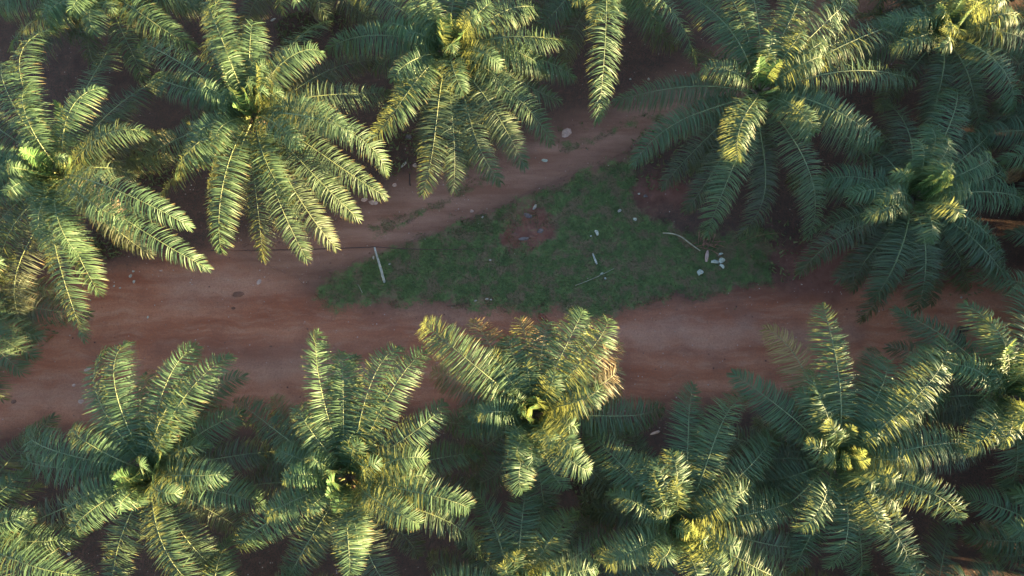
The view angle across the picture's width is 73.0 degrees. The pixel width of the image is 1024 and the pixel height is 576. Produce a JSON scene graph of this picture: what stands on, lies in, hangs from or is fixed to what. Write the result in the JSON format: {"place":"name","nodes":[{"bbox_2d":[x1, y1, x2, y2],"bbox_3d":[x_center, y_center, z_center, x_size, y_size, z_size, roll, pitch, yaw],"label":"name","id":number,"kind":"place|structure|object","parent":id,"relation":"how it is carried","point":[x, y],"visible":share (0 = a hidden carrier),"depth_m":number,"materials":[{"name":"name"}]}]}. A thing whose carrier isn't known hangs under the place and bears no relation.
{"place":"outdoors","nodes":[
{"label":"outdoors","id":0,"kind":"place"},
{"bbox_2d":[0,0,1023,575],"bbox_3d":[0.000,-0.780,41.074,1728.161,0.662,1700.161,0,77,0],"label":"ground","id":1,"kind":"structure","parent":0,"point":[640,64],"depth_m":41.77,"materials":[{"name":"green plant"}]},
{"bbox_2d":[0,255,94,403],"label":"oil palm","id":2,"kind":"object","parent":1,"relation":"on","point":[11,347],"visible":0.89,"depth_m":36.08,"materials":[{"name":"green plant"}]},
{"bbox_2d":[0,412,97,575],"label":"oil palm","id":3,"kind":"object","parent":1,"relation":"on","point":[6,536],"visible":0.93,"depth_m":32.50,"materials":[{"name":"green plant"}]},
{"bbox_2d":[0,25,214,344],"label":"oil palm","id":4,"kind":"object","parent":1,"relation":"on","point":[28,167],"visible":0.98,"depth_m":34.61,"materials":[{"name":"green plant"}]},
{"bbox_2d":[0,0,214,84],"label":"oil palm","id":5,"kind":"object","parent":1,"relation":"on","point":[82,12],"visible":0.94,"depth_m":38.54,"materials":[{"name":"green plant"}]},
{"bbox_2d":[2,340,285,575],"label":"oil palm","id":6,"kind":"object","parent":1,"relation":"on","point":[164,467],"visible":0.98,"depth_m":31.86,"materials":[{"name":"green plant"}]},
{"bbox_2d":[125,0,393,264],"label":"oil palm","id":7,"kind":"object","parent":1,"relation":"on","point":[243,92],"visible":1,"depth_m":35.92,"materials":[{"name":"green plant"}]},
{"bbox_2d":[197,533,334,575],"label":"oil palm","id":8,"kind":"object","parent":1,"relation":"on","point":[212,564],"visible":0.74,"depth_m":32.48,"materials":[{"name":"green plant"}]},
{"bbox_2d":[236,0,385,51],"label":"oil palm","id":9,"kind":"object","parent":1,"relation":"on","point":[320,14],"visible":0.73,"depth_m":40.35,"materials":[{"name":"green plant"}]},
{"bbox_2d":[227,328,487,575],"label":"oil palm","id":10,"kind":"object","parent":1,"relation":"on","point":[334,484],"visible":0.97,"depth_m":31.61,"materials":[{"name":"green plant"}]},
{"bbox_2d":[368,200,377,204],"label":"stone","id":11,"kind":"object","parent":1,"relation":"on","point":[372,202],"visible":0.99,"depth_m":42.20,"materials":[{"name":"grey stone"}]},
{"bbox_2d":[374,246,385,282],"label":"fence post","id":12,"kind":"object","parent":1,"relation":"on","point":[381,272],"visible":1,"depth_m":40.49,"materials":[{"name":"grey wood"}]},
{"bbox_2d":[211,246,373,250],"bbox_3d":[-12.411,-2.228,39.254,9.060,0.752,0.057,-3,77,-1],"label":"cord","id":13,"kind":"object","parent":12,"relation":"attached to","point":[294,249],"visible":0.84,"depth_m":39.39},
{"bbox_2d":[375,246,481,249],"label":"loose cord","id":14,"kind":"object","parent":12,"relation":"hanging from","point":[424,249],"visible":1,"depth_m":40.89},
{"bbox_2d":[324,0,576,199],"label":"oil palm","id":15,"kind":"object","parent":1,"relation":"on","point":[433,33],"visible":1,"depth_m":37.24,"materials":[{"name":"green plant"}]},
{"bbox_2d":[4,2,991,537],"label":"undergrowth","id":16,"kind":"object","parent":1,"relation":"on","point":[282,36],"visible":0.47,"depth_m":42.41,"materials":[{"name":"green plant"}]},
{"bbox_2d":[8,0,1009,570],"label":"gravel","id":17,"kind":"structure","parent":1,"relation":"on","point":[410,262],"depth_m":41.37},
{"bbox_2d":[425,479,615,575],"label":"oil palm","id":18,"kind":"object","parent":1,"relation":"on","point":[517,560],"visible":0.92,"depth_m":32.67,"materials":[{"name":"green plant"}]},
{"bbox_2d":[519,237,528,240],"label":"stone","id":19,"kind":"object","parent":1,"relation":"on","point":[523,238],"visible":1,"depth_m":41.30,"materials":[{"name":"grey stone"}]},
{"bbox_2d":[523,213,531,217],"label":"stone","id":20,"kind":"object","parent":1,"relation":"on","point":[527,215],"visible":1,"depth_m":41.67,"materials":[{"name":"grey stone"}]},
{"bbox_2d":[417,304,665,529],"bbox_3d":[1.605,6.803,35.045,12.656,9.256,11.211,0,77,0],"label":"oil palm","id":21,"kind":"object","parent":1,"relation":"on","point":[527,413],"visible":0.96,"depth_m":32.58,"materials":[{"name":"green plant"}]},
{"bbox_2d":[539,313,546,320],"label":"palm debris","id":22,"kind":"object","parent":1,"relation":"on","point":[543,316],"visible":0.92,"depth_m":40.57,"materials":[{"name":"brown plant"}]},
{"bbox_2d":[317,161,774,314],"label":"grass","id":23,"kind":"structure","parent":1,"relation":"on","point":[560,241],"depth_m":41.38,"materials":[{"name":"green plant"}]},
{"bbox_2d":[562,128,571,137],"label":"stone","id":24,"kind":"object","parent":1,"relation":"on","point":[566,132],"visible":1,"depth_m":43.25,"materials":[{"name":"grey stone"}]},
{"bbox_2d":[516,0,711,126],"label":"oil palm","id":25,"kind":"object","parent":1,"relation":"on","point":[597,9],"visible":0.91,"depth_m":38.64,"materials":[{"name":"green plant"}]},
{"bbox_2d":[568,380,813,575],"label":"oil palm","id":26,"kind":"object","parent":1,"relation":"on","point":[665,510],"visible":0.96,"depth_m":32.24,"materials":[{"name":"green plant"}]},
{"bbox_2d":[663,229,725,256],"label":"dead frond","id":27,"kind":"object","parent":1,"relation":"on","point":[707,243],"visible":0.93,"depth_m":41.52,"materials":[{"name":"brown plant"}]},
{"bbox_2d":[705,250,708,261],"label":"stone","id":28,"kind":"object","parent":1,"relation":"on","point":[706,255],"visible":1,"depth_m":41.32,"materials":[{"name":"grey stone"}]},
{"bbox_2d":[610,0,918,240],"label":"oil palm","id":29,"kind":"object","parent":1,"relation":"on","point":[772,69],"visible":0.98,"depth_m":37.01,"materials":[{"name":"green plant"}]},
{"bbox_2d":[746,0,887,31],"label":"oil palm","id":30,"kind":"object","parent":1,"relation":"on","point":[848,14],"visible":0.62,"depth_m":40.57,"materials":[{"name":"green plant"}]},
{"bbox_2d":[706,302,990,575],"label":"oil palm","id":31,"kind":"object","parent":1,"relation":"on","point":[857,455],"visible":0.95,"depth_m":32.18,"materials":[{"name":"green plant"}]},
{"bbox_2d":[857,568,877,575],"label":"oil palm","id":32,"kind":"object","parent":1,"relation":"on","point":[871,574],"visible":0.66,"depth_m":33.58,"materials":[{"name":"green plant"}]},
{"bbox_2d":[784,520,1005,575],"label":"oil palm","id":33,"kind":"object","parent":1,"relation":"on","point":[983,571],"visible":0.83,"depth_m":33.13,"materials":[{"name":"green plant"}]},
{"bbox_2d":[785,86,1023,324],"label":"oil palm","id":34,"kind":"object","parent":1,"relation":"on","point":[899,199],"visible":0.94,"depth_m":36.21,"materials":[{"name":"green plant"}]},
{"bbox_2d":[847,0,1023,136],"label":"oil palm","id":35,"kind":"object","parent":1,"relation":"on","point":[957,18],"visible":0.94,"depth_m":37.78,"materials":[{"name":"green plant"}]},
{"bbox_2d":[863,280,1023,496],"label":"oil palm","id":36,"kind":"object","parent":1,"relation":"on","point":[1009,377],"visible":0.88,"depth_m":32.91,"materials":[{"name":"green plant"}]},
{"bbox_2d":[953,326,968,346],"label":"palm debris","id":37,"kind":"object","parent":1,"relation":"on","point":[961,328],"visible":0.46,"depth_m":40.07,"materials":[{"name":"plant"}]},
{"bbox_2d":[930,0,1023,34],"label":"oil palm","id":38,"kind":"object","parent":1,"relation":"on","point":[1000,9],"visible":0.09,"depth_m":40.24,"materials":[{"name":"green plant"}]},
{"bbox_2d":[954,431,1023,575],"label":"oil palm","id":39,"kind":"object","parent":1,"relation":"on","point":[1001,527],"visible":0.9,"depth_m":33.15,"materials":[{"name":"green plant"}]},
{"bbox_2d":[955,96,1023,209],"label":"oil palm","id":40,"kind":"object","parent":1,"relation":"on","point":[1015,174],"visible":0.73,"depth_m":38.06,"materials":[{"name":"green plant"}]},
{"bbox_2d":[966,269,1023,299],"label":"oil palm","id":41,"kind":"object","parent":1,"relation":"on","point":[1005,278],"visible":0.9,"depth_m":35.90,"materials":[{"name":"green plant"}]},
{"bbox_2d":[1002,224,1023,246],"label":"oil palm","id":42,"kind":"object","parent":1,"relation":"on","point":[1018,236],"visible":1,"depth_m":36.89,"materials":[{"name":"green plant"}]},
{"bbox_2d":[0,251,1023,432],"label":"dirt road","id":43,"kind":"structure","parent":0,"point":[711,343],"depth_m":40.52,"materials":[{"name":"soil"}]},
{"bbox_2d":[233,291,243,296],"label":"soil clod","id":44,"kind":"object","parent":43,"relation":"on","point":[238,294],"visible":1,"depth_m":41.01,"materials":[{"name":"soil"}]},
{"bbox_2d":[230,0,865,275],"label":"dirt track","id":45,"kind":"structure","parent":0,"point":[557,165],"depth_m":42.50,"materials":[{"name":"soil"}]},
{"bbox_2d":[368,112,667,234],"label":"track weeds","id":46,"kind":"object","parent":45,"relation":"on","point":[502,205],"visible":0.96,"depth_m":42.05,"materials":[{"name":"green plant"}]}
]}

